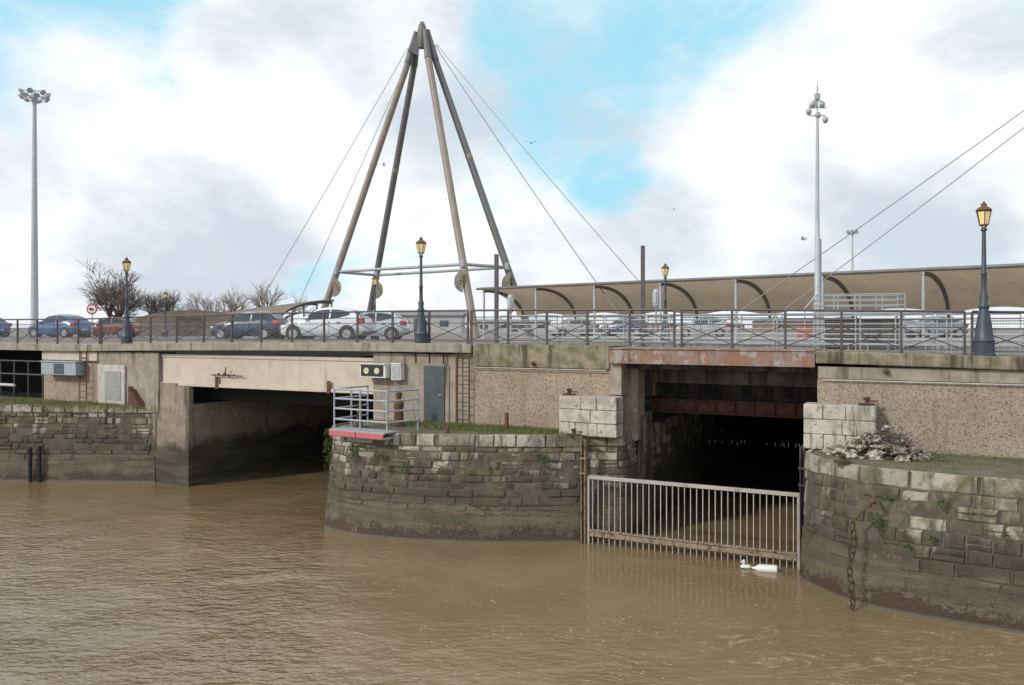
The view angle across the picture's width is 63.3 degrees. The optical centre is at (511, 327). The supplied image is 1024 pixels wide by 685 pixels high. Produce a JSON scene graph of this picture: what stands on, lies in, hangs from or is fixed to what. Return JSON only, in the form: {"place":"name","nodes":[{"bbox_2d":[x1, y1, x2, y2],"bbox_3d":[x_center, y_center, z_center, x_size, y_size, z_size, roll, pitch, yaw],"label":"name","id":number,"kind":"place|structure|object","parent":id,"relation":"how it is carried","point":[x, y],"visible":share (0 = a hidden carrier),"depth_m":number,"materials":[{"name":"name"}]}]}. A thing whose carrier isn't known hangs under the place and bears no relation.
{"place":"outdoors","nodes":[
{"label":"outdoors","id":0,"kind":"place"},
{"bbox_2d":[0,395,247,420],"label":"grass","id":1,"kind":"structure","parent":0,"point":[69,404],"depth_m":30.97,"materials":[{"name":"plant"}]},
{"bbox_2d":[394,312,466,332],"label":"building","id":2,"kind":"structure","parent":0,"point":[449,322],"depth_m":115.00,"materials":[{"name":"white glass"}]},
{"bbox_2d":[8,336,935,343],"bbox_3d":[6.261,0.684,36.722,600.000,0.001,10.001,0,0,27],"label":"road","id":3,"kind":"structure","parent":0,"point":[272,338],"depth_m":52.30,"materials":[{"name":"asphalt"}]},
{"bbox_2d":[0,317,11,336],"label":"parked car","id":4,"kind":"object","parent":3,"relation":"on","point":[3,326],"visible":0.56,"depth_m":57.57,"materials":[{"name":"blue paint"}]},
{"bbox_2d":[27,314,94,337],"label":"parked car","id":5,"kind":"object","parent":3,"relation":"on","point":[73,323],"visible":0.69,"depth_m":56.20,"materials":[{"name":"blue paint"}]},
{"bbox_2d":[87,303,96,323],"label":"road sign","id":6,"kind":"object","parent":3,"relation":"on","point":[92,308],"visible":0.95,"depth_m":49.99,"materials":[{"name":"metal"}]},
{"bbox_2d":[89,318,141,336],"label":"parked car","id":7,"kind":"object","parent":3,"relation":"on","point":[136,327],"visible":0.44,"depth_m":59.73,"materials":[{"name":"red paint"}]},
{"bbox_2d":[211,311,289,338],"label":"parked car","id":8,"kind":"object","parent":3,"relation":"on","point":[271,318],"visible":0.54,"depth_m":44.66,"materials":[{"name":"blue paint"}]},
{"bbox_2d":[281,307,374,338],"bbox_3d":[-8.989,-0.179,40.498,4.282,1.654,2.120,0,0,9],"label":"parked car","id":9,"kind":"object","parent":3,"relation":"on","point":[348,316],"visible":0.55,"depth_m":39.65,"materials":[{"name":"silver metal"}]},
{"bbox_2d":[336,312,408,338],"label":"parked car","id":10,"kind":"object","parent":3,"relation":"on","point":[397,333],"visible":0.19,"depth_m":43.65,"materials":[{"name":"silver metal"}]},
{"bbox_2d":[371,275,378,338],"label":"street lamp","id":11,"kind":"object","parent":3,"relation":"on","point":[374,280],"visible":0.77,"depth_m":44.15,"materials":[{"name":"black metal"}]},
{"bbox_2d":[660,263,669,340],"bbox_3d":[6.500,-1.030,35.200,0.475,3.420,0.463,0,0,-6],"label":"street lamp","id":12,"kind":"object","parent":3,"relation":"on","point":[665,268],"visible":0.69,"depth_m":35.13,"materials":[{"name":"black metal"}]},
{"bbox_2d":[806,80,827,341],"bbox_3d":[11.390,-4.285,31.000,0.840,9.950,0.214,0,0,0],"label":"camera mast","id":13,"kind":"object","parent":3,"relation":"on","point":[818,240],"visible":0.91,"depth_m":30.94,"materials":[{"name":"grey metal"}]},
{"bbox_2d":[699,110,1023,338],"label":"stay cable","id":14,"kind":"object","parent":3,"relation":"attached to","point":[877,214],"visible":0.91,"depth_m":38.38,"materials":[{"name":"metal"}]},
{"bbox_2d":[743,127,1023,339],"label":"stay cable","id":15,"kind":"object","parent":3,"relation":"attached to","point":[898,223],"visible":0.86,"depth_m":37.10,"materials":[{"name":"metal"}]},
{"bbox_2d":[370,419,644,439],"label":"grass","id":16,"kind":"structure","parent":0,"point":[458,426],"depth_m":23.63,"materials":[{"name":"green plant"}]},
{"bbox_2d":[0,350,1023,684],"bbox_3d":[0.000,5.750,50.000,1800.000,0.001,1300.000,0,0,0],"label":"water","id":17,"kind":"structure","parent":0,"point":[262,578],"depth_m":17.25,"materials":[{"name":"brown liquid"}]},
{"bbox_2d":[28,447,31,481],"bbox_3d":[-17.950,5.400,30.950,0.129,1.900,0.129,0,0,-23],"label":"fender pile","id":18,"kind":"object","parent":17,"relation":"in","point":[29,464],"visible":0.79,"depth_m":30.90,"materials":[{"name":"wood"}]},
{"bbox_2d":[38,446,41,481],"bbox_3d":[-17.600,5.375,30.950,0.129,1.950,0.129,0,0,-23],"label":"fender pile","id":19,"kind":"object","parent":17,"relation":"in","point":[39,463],"visible":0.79,"depth_m":30.90,"materials":[{"name":"wood"}]},
{"bbox_2d":[0,396,154,482],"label":"stone quay","id":20,"kind":"structure","parent":17,"relation":"in","point":[95,445],"depth_m":31.04,"materials":[{"name":"stone"}]},
{"bbox_2d":[0,360,43,397],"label":"guard railing","id":21,"kind":"object","parent":20,"relation":"on","point":[14,373],"visible":0.85,"depth_m":34.64,"materials":[{"name":"metal"}]},
{"bbox_2d":[0,342,1023,486],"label":"road bridge","id":22,"kind":"structure","parent":17,"relation":"in","point":[284,405],"depth_m":24.76,"materials":[{"name":"concrete"}]},
{"bbox_2d":[0,318,99,343],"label":"bridge railing","id":23,"kind":"object","parent":22,"relation":"on","point":[17,329],"visible":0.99,"depth_m":33.88,"materials":[{"name":"grey metal"}]},
{"bbox_2d":[40,360,84,375],"bbox_3d":[-17.821,1.595,32.943,2.160,0.550,0.480,0,0,27],"label":"equipment cabinet","id":24,"kind":"object","parent":22,"relation":"attached to","point":[57,367],"visible":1,"depth_m":32.63,"materials":[{"name":"grey metal"}]},
{"bbox_2d":[79,351,86,400],"bbox_3d":[-16.770,1.790,32.473,0.440,2.200,0.028,0,0,27],"label":"wall ladder","id":25,"kind":"object","parent":22,"relation":"attached to","point":[83,377],"depth_m":32.43,"materials":[{"name":"metal"}]},
{"bbox_2d":[120,257,132,343],"bbox_3d":[-14.704,-1.004,31.686,0.470,3.384,0.458,0,0,-11],"label":"street lamp","id":26,"kind":"object","parent":22,"relation":"on","point":[126,336],"visible":0.96,"depth_m":31.60,"materials":[{"name":"black metal"}]},
{"bbox_2d":[100,310,468,343],"bbox_3d":[-8.707,0.045,28.833,16.580,1.190,0.100,0,0,27],"label":"bridge railing","id":27,"kind":"object","parent":22,"relation":"on","point":[357,324],"visible":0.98,"depth_m":28.19,"materials":[{"name":"grey metal"}]},
{"bbox_2d":[358,363,390,377],"bbox_3d":[-4.304,1.345,26.123,1.020,0.450,0.450,0,0,27],"label":"traffic signal box","id":28,"kind":"object","parent":22,"relation":"attached to","point":[374,370],"visible":1,"depth_m":25.96,"materials":[{"name":"white paint"}]},
{"bbox_2d":[390,358,404,396],"bbox_3d":[-3.560,1.540,25.846,0.400,1.220,0.260,0,0,27],"label":"control cabinet","id":29,"kind":"object","parent":22,"relation":"attached to","point":[397,371],"visible":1,"depth_m":25.76,"materials":[{"name":"metal"}]},
{"bbox_2d":[414,237,427,342],"bbox_3d":[-2.817,-1.143,25.721,0.468,3.366,0.456,0,0,-6],"label":"street lamp","id":30,"kind":"object","parent":22,"relation":"on","point":[420,334],"visible":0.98,"depth_m":25.63,"materials":[{"name":"black metal"}]},
{"bbox_2d":[423,366,444,422],"bbox_3d":[-2.382,2.040,25.320,0.770,1.740,0.081,0,0,27],"label":"door","id":31,"kind":"structure","parent":22,"relation":"in","point":[434,376],"depth_m":25.32,"materials":[{"name":"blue metal"}]},
{"bbox_2d":[456,343,469,424],"bbox_3d":[-1.467,1.680,24.777,0.490,2.420,0.029,0,0,27],"label":"wall ladder","id":32,"kind":"object","parent":22,"relation":"attached to","point":[468,384],"depth_m":24.69,"materials":[{"name":"metal"}]},
{"bbox_2d":[470,309,675,346],"bbox_3d":[1.565,-0.013,23.697,6.350,1.070,0.100,0,0,27],"label":"bridge railing","id":33,"kind":"object","parent":22,"relation":"on","point":[629,324],"visible":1,"depth_m":23.58,"materials":[{"name":"grey metal"}]},
{"bbox_2d":[680,309,966,354],"bbox_3d":[7.513,0.062,20.723,6.750,1.135,0.100,0,0,27],"label":"bridge railing","id":34,"kind":"object","parent":22,"relation":"on","point":[842,327],"visible":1,"depth_m":20.63,"materials":[{"name":"grey metal"}]},
{"bbox_2d":[972,201,995,355],"bbox_3d":[10.769,-1.113,18.950,0.492,3.546,0.480,0,0,-6],"label":"street lamp","id":35,"kind":"object","parent":22,"relation":"on","point":[983,342],"visible":0.98,"depth_m":18.86,"materials":[{"name":"grey metal"}]},
{"bbox_2d":[970,310,1023,354],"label":"bridge railing","id":36,"kind":"object","parent":22,"relation":"on","point":[973,326],"visible":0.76,"depth_m":18.91,"materials":[{"name":"metal"}]},
{"bbox_2d":[324,413,775,542],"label":"stone pier","id":37,"kind":"structure","parent":17,"relation":"in","point":[460,486],"depth_m":22.53,"materials":[{"name":"stone"}]},
{"bbox_2d":[345,443,359,465],"bbox_3d":[-4.458,3.535,23.168,0.419,0.638,0.174,0,0,0],"label":"wall plant","id":38,"kind":"object","parent":37,"relation":"attached to","point":[350,448],"depth_m":23.14,"materials":[{"name":"green plant"}]},
{"bbox_2d":[329,426,398,439],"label":"landing platform","id":39,"kind":"structure","parent":37,"relation":"on","point":[364,433],"depth_m":22.93,"materials":[{"name":"red paint"}]},
{"bbox_2d":[333,385,418,431],"bbox_3d":[-3.776,2.300,23.589,2.198,1.180,1.424,0,0,33],"label":"guard railing","id":40,"kind":"object","parent":37,"relation":"on","point":[359,400],"visible":0.94,"depth_m":23.21,"materials":[{"name":"grey metal"}]},
{"bbox_2d":[393,392,404,426],"bbox_3d":[-3.350,2.410,24.600,0.360,1.000,0.351,0,0,0],"label":"mooring bollard","id":41,"kind":"object","parent":37,"relation":"on","point":[399,416],"visible":0.9,"depth_m":24.49,"materials":[{"name":"metal"}]},
{"bbox_2d":[579,439,588,543],"bbox_3d":[1.923,4.625,22.188,0.180,3.250,0.220,0,0,27],"label":"gate guide","id":42,"kind":"object","parent":37,"relation":"attached to","point":[583,458],"visible":0.79,"depth_m":22.14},
{"bbox_2d":[559,395,623,437],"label":"stone buttress","id":43,"kind":"structure","parent":37,"relation":"on","point":[594,416],"depth_m":22.46,"materials":[{"name":"stone"}]},
{"bbox_2d":[638,416,646,531],"bbox_3d":[3.681,4.375,23.467,0.280,3.750,0.200,0,0,27],"label":"timber guide","id":44,"kind":"object","parent":37,"relation":"attached to","point":[642,457],"visible":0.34,"depth_m":23.38,"materials":[{"name":"wood"}]},
{"bbox_2d":[645,411,651,527],"bbox_3d":[3.904,4.325,23.914,0.280,3.850,0.200,0,0,27],"label":"timber guide","id":45,"kind":"object","parent":37,"relation":"attached to","point":[648,414],"visible":0.38,"depth_m":23.82,"materials":[{"name":"wood"}]},
{"bbox_2d":[752,564,777,572],"bbox_3d":[5.989,5.702,19.642,0.590,0.210,0.205,-2,-1,20],"label":"plastic bottle","id":46,"kind":"object","parent":17,"relation":"on","point":[766,568],"visible":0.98,"depth_m":19.55,"materials":[{"name":"white plastic"}]},
{"bbox_2d":[799,448,1023,634],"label":"stone pier","id":47,"kind":"structure","parent":17,"relation":"in","point":[966,567],"depth_m":16.63,"materials":[{"name":"stone"}]},
{"bbox_2d":[587,475,799,569],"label":"water gate","id":48,"kind":"structure","parent":47,"relation":"attached to","point":[746,550],"depth_m":20.81,"materials":[{"name":"grey metal"}]},
{"bbox_2d":[798,447,805,555],"bbox_3d":[6.905,4.550,19.719,0.180,3.400,0.220,0,0,27],"label":"gate guide","id":49,"kind":"object","parent":47,"relation":"attached to","point":[802,483],"visible":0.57,"depth_m":19.76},
{"bbox_2d":[803,402,876,451],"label":"stone buttress","id":50,"kind":"structure","parent":47,"relation":"on","point":[829,424],"depth_m":19.70,"materials":[{"name":"stone"}]},
{"bbox_2d":[833,454,853,463],"bbox_3d":[7.101,2.795,17.754,0.410,0.190,0.200,0,0,9],"label":"mooring cleat","id":51,"kind":"object","parent":47,"relation":"on","point":[842,458],"visible":1,"depth_m":17.70,"materials":[{"name":"metal"}]},
{"bbox_2d":[847,496,876,610],"bbox_3d":[7.111,4.627,16.889,0.564,2.413,0.294,0,0,22],"label":"mooring chain","id":52,"kind":"object","parent":47,"relation":"hanging from","point":[872,501],"visible":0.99,"depth_m":16.91,"materials":[{"name":"metal"}]},
{"bbox_2d":[709,439,1023,470],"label":"grass","id":53,"kind":"structure","parent":47,"relation":"on","point":[986,457],"depth_m":18.25,"materials":[{"name":"plant"}]},
{"bbox_2d":[820,425,934,461],"bbox_3d":[8.255,2.595,18.844,2.415,0.790,1.345,0,0,27],"label":"rubble pile","id":54,"kind":"object","parent":47,"relation":"on","point":[844,447],"visible":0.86,"depth_m":18.54,"materials":[{"name":"stone"}]},
{"bbox_2d":[871,515,885,532],"bbox_3d":[7.475,4.005,16.949,0.320,0.378,0.149,0,0,0],"label":"wall plant","id":55,"kind":"object","parent":47,"relation":"attached to","point":[879,521],"depth_m":16.93,"materials":[{"name":"green plant"}]},
{"bbox_2d":[848,424,955,462],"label":"dry weeds","id":56,"kind":"object","parent":47,"relation":"on","point":[888,439],"visible":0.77,"depth_m":18.41,"materials":[{"name":"brown plant"}]},
{"bbox_2d":[0,328,1023,354],"bbox_3d":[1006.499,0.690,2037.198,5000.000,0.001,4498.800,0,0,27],"label":"ground","id":57,"kind":"structure","parent":0,"point":[442,337],"depth_m":48.31,"materials":[{"name":"concrete"}]},
{"bbox_2d":[17,88,50,325],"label":"floodlight mast","id":58,"kind":"object","parent":57,"relation":"on","point":[34,96],"visible":0.95,"depth_m":79.80,"materials":[{"name":"grey metal"}]},
{"bbox_2d":[86,281,146,335],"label":"bare tree","id":59,"kind":"object","parent":57,"relation":"on","point":[130,310],"visible":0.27,"depth_m":71.54,"materials":[{"name":"brown plant"}]},
{"bbox_2d":[75,258,161,316],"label":"bare tree","id":60,"kind":"object","parent":57,"relation":"on","point":[104,296],"visible":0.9,"depth_m":68.88,"materials":[{"name":"brown plant"}]},
{"bbox_2d":[138,287,184,313],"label":"bare tree","id":61,"kind":"object","parent":57,"relation":"on","point":[155,307],"visible":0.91,"depth_m":70.92,"materials":[{"name":"brown plant"}]},
{"bbox_2d":[162,291,167,336],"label":"street lamp","id":62,"kind":"object","parent":57,"relation":"on","point":[165,329],"visible":0.91,"depth_m":61.92,"materials":[{"name":"black metal"}]},
{"bbox_2d":[134,310,235,335],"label":"storage shelter","id":63,"kind":"object","parent":57,"relation":"on","point":[187,320],"visible":0.41,"depth_m":65.89,"materials":[{"name":"brown"}]},
{"bbox_2d":[178,317,201,335],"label":"door","id":64,"kind":"structure","parent":63,"relation":"in","point":[187,320],"depth_m":65.92,"materials":[{"name":"brown wood"}]},
{"bbox_2d":[180,289,224,311],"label":"bare tree","id":65,"kind":"object","parent":57,"relation":"on","point":[204,302],"visible":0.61,"depth_m":94.40,"materials":[{"name":"brown plant"}]},
{"bbox_2d":[209,284,253,312],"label":"bare tree","id":66,"kind":"object","parent":57,"relation":"on","point":[232,305],"visible":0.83,"depth_m":89.10,"materials":[{"name":"brown plant"}]},
{"bbox_2d":[242,279,315,318],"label":"bare tree","id":67,"kind":"object","parent":57,"relation":"on","point":[258,297],"visible":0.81,"depth_m":91.63,"materials":[{"name":"brown plant"}]},
{"bbox_2d":[226,299,333,336],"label":"market canopy","id":68,"kind":"object","parent":57,"relation":"on","point":[284,307],"visible":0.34,"depth_m":63.32,"materials":[{"name":"fabric"}]},
{"bbox_2d":[255,48,407,309],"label":"stay cable","id":69,"kind":"object","parent":57,"relation":"attached to","point":[332,178],"visible":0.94,"depth_m":68.61,"materials":[{"name":"metal"}]},
{"bbox_2d":[321,21,533,337],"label":"cable pylon","id":70,"kind":"object","parent":57,"relation":"on","point":[422,38],"visible":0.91,"depth_m":62.98,"materials":[{"name":"grey metal"}]},
{"bbox_2d":[290,56,409,320],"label":"stay cable","id":71,"kind":"object","parent":70,"relation":"attached to","point":[347,195],"visible":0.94,"depth_m":66.18,"materials":[{"name":"metal"}]},
{"bbox_2d":[494,254,498,342],"bbox_3d":[-0.560,-0.980,30.000,0.240,3.340,0.200,0,0,27],"label":"rusty post","id":72,"kind":"object","parent":57,"relation":"on","point":[496,282],"visible":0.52,"depth_m":29.96,"materials":[{"name":"metal"}]},
{"bbox_2d":[507,294,513,342],"bbox_3d":[-0.055,-0.225,30.990,0.260,2.030,0.277,0,0,27],"label":"signal post","id":73,"kind":"object","parent":57,"relation":"on","point":[510,301],"visible":0.78,"depth_m":30.91,"materials":[{"name":"metal"}]},
{"bbox_2d":[0,337,1023,349],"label":"kerb","id":74,"kind":"structure","parent":57,"relation":"on","point":[743,345],"depth_m":36.49,"materials":[{"name":"concrete"}]},
{"bbox_2d":[500,315,557,343],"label":"crowd barrier","id":75,"kind":"object","parent":57,"relation":"on","point":[528,328],"visible":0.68,"depth_m":28.46,"materials":[{"name":"metal"}]},
{"bbox_2d":[435,45,634,335],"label":"stay cable","id":76,"kind":"object","parent":57,"relation":"attached to","point":[531,188],"visible":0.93,"depth_m":53.74,"materials":[{"name":"metal"}]},
{"bbox_2d":[436,44,688,336],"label":"stay cable","id":77,"kind":"object","parent":57,"relation":"attached to","point":[546,174],"visible":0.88,"depth_m":58.02,"materials":[{"name":"metal"}]},
{"bbox_2d":[548,317,599,335],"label":"parked car","id":78,"kind":"object","parent":57,"relation":"on","point":[570,326],"visible":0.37,"depth_m":67.29,"materials":[{"name":"white metal"}]},
{"bbox_2d":[545,316,603,343],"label":"crowd barrier","id":79,"kind":"object","parent":57,"relation":"on","point":[578,320],"visible":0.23,"depth_m":29.34,"materials":[{"name":"metal"}]},
{"bbox_2d":[562,314,623,344],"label":"crowd barrier","id":80,"kind":"object","parent":57,"relation":"on","point":[594,328],"visible":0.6,"depth_m":27.41,"materials":[{"name":"metal"}]},
{"bbox_2d":[599,317,652,335],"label":"parked car","id":81,"kind":"object","parent":57,"relation":"on","point":[625,330],"visible":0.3,"depth_m":65.25,"materials":[{"name":"white metal"}]},
{"bbox_2d":[606,315,667,346],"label":"crowd barrier","id":82,"kind":"object","parent":57,"relation":"on","point":[645,328],"visible":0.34,"depth_m":28.19,"materials":[{"name":"metal"}]},
{"bbox_2d":[639,246,646,346],"bbox_3d":[4.680,-1.120,29.700,0.240,3.620,0.200,0,0,27],"label":"rusty post","id":83,"kind":"object","parent":57,"relation":"on","point":[642,281],"visible":0.86,"depth_m":29.65,"materials":[{"name":"metal"}]},
{"bbox_2d":[653,289,659,340],"bbox_3d":[5.375,-0.425,30.990,0.260,2.030,0.277,0,0,27],"label":"signal post","id":84,"kind":"object","parent":57,"relation":"on","point":[656,298],"visible":0.9,"depth_m":30.91,"materials":[{"name":"metal"}]},
{"bbox_2d":[627,314,694,346],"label":"crowd barrier","id":85,"kind":"object","parent":57,"relation":"on","point":[657,324],"visible":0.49,"depth_m":26.44,"materials":[{"name":"metal"}]},
{"bbox_2d":[648,316,709,346],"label":"crowd barrier","id":86,"kind":"object","parent":57,"relation":"on","point":[669,328],"visible":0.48,"depth_m":29.50,"materials":[{"name":"metal"}]},
{"bbox_2d":[676,316,730,336],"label":"parked car","id":87,"kind":"object","parent":57,"relation":"on","point":[706,330],"visible":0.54,"depth_m":62.11,"materials":[{"name":"white metal"}]},
{"bbox_2d":[670,315,737,347],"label":"crowd barrier","id":88,"kind":"object","parent":57,"relation":"on","point":[707,328],"visible":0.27,"depth_m":27.19,"materials":[{"name":"metal"}]},
{"bbox_2d":[700,313,773,347],"bbox_3d":[6.925,0.129,25.618,2.242,1.121,0.600,0,0,24],"label":"crowd barrier","id":89,"kind":"object","parent":57,"relation":"on","point":[739,333],"visible":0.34,"depth_m":25.56,"materials":[{"name":"metal"}]},
{"bbox_2d":[711,315,775,347],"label":"crowd barrier","id":90,"kind":"object","parent":57,"relation":"on","point":[742,337],"visible":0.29,"depth_m":28.28,"materials":[{"name":"metal"}]},
{"bbox_2d":[476,263,1023,342],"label":"market canopy","id":91,"kind":"object","parent":57,"relation":"on","point":[945,288],"visible":0.83,"depth_m":42.59,"materials":[{"name":"white fabric"}]},
{"bbox_2d":[741,314,814,347],"bbox_3d":[8.423,0.129,26.380,2.242,1.121,0.600,0,0,24],"label":"crowd barrier","id":92,"kind":"object","parent":57,"relation":"on","point":[779,333],"visible":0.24,"depth_m":26.32,"materials":[{"name":"metal"}]},
{"bbox_2d":[776,313,855,349],"bbox_3d":[8.945,0.129,24.471,2.242,1.121,0.600,0,0,28],"label":"crowd barrier","id":93,"kind":"object","parent":57,"relation":"on","point":[777,314],"visible":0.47,"depth_m":24.44,"materials":[{"name":"metal"}]},
{"bbox_2d":[781,315,852,347],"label":"crowd barrier","id":94,"kind":"object","parent":57,"relation":"on","point":[799,328],"visible":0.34,"depth_m":27.61,"materials":[{"name":"metal"}]},
{"bbox_2d":[846,230,858,270],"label":"floodlight mast","id":95,"kind":"object","parent":57,"relation":"on","point":[852,234],"visible":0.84,"depth_m":149.86,"materials":[{"name":"metal"}]},
{"bbox_2d":[804,293,905,349],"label":"metal platform","id":96,"kind":"structure","parent":57,"relation":"on","point":[837,300],"depth_m":26.39,"materials":[{"name":"metal"}]},
{"bbox_2d":[817,313,895,350],"bbox_3d":[10.472,0.129,25.291,2.242,1.121,0.600,0,0,29],"label":"crowd barrier","id":97,"kind":"object","parent":57,"relation":"on","point":[852,333],"visible":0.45,"depth_m":25.39,"materials":[{"name":"metal"}]},
{"bbox_2d":[856,314,933,348],"bbox_3d":[12.128,0.129,26.366,2.242,1.121,0.600,0,0,24],"label":"crowd barrier","id":98,"kind":"object","parent":57,"relation":"on","point":[921,333],"visible":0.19,"depth_m":26.01,"materials":[{"name":"metal"}]},
{"bbox_2d":[859,312,946,352],"bbox_3d":[10.993,0.129,23.379,2.242,1.121,0.600,0,0,28],"label":"crowd barrier","id":99,"kind":"object","parent":57,"relation":"on","point":[860,323],"visible":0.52,"depth_m":23.41,"materials":[{"name":"metal"}]},
{"bbox_2d":[905,316,968,337],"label":"parked car","id":100,"kind":"object","parent":57,"relation":"on","point":[944,331],"visible":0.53,"depth_m":57.27,"materials":[{"name":"white metal"}]},
{"bbox_2d":[899,313,977,350],"bbox_3d":[12.546,0.129,24.249,2.242,1.121,0.600,0,0,25],"label":"crowd barrier","id":101,"kind":"object","parent":57,"relation":"on","point":[941,339],"visible":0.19,"depth_m":24.21,"materials":[{"name":"metal"}]},
{"bbox_2d":[936,314,1020,350],"bbox_3d":[14.128,0.129,25.176,2.242,1.121,0.600,0,0,27],"label":"crowd barrier","id":102,"kind":"object","parent":57,"relation":"on","point":[968,333],"visible":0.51,"depth_m":25.41,"materials":[{"name":"metal"}]},
{"bbox_2d":[951,312,1023,352],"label":"crowd barrier","id":103,"kind":"object","parent":57,"relation":"on","point":[993,334],"visible":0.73,"depth_m":22.23,"materials":[{"name":"metal"}]},
{"bbox_2d":[990,313,1023,350],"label":"crowd barrier","id":104,"kind":"object","parent":57,"relation":"on","point":[1007,318],"visible":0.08,"depth_m":23.44,"materials":[{"name":"metal"}]},
{"bbox_2d":[0,0,1023,327],"label":"sky","id":105,"kind":"structure","parent":0,"point":[194,143],"materials":[{"name":"white"}]},
{"bbox_2d":[477,319,550,331],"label":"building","id":106,"kind":"structure","parent":0,"point":[504,326],"depth_m":130.00,"materials":[{"name":"white glass"}]},
{"bbox_2d":[649,322,744,330],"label":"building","id":107,"kind":"structure","parent":0,"point":[743,326],"depth_m":150.00,"materials":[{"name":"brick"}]},
{"bbox_2d":[751,318,824,331],"bbox_3d":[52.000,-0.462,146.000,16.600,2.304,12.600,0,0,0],"label":"parked car","id":108,"kind":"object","parent":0,"point":[763,322],"depth_m":141.75,"materials":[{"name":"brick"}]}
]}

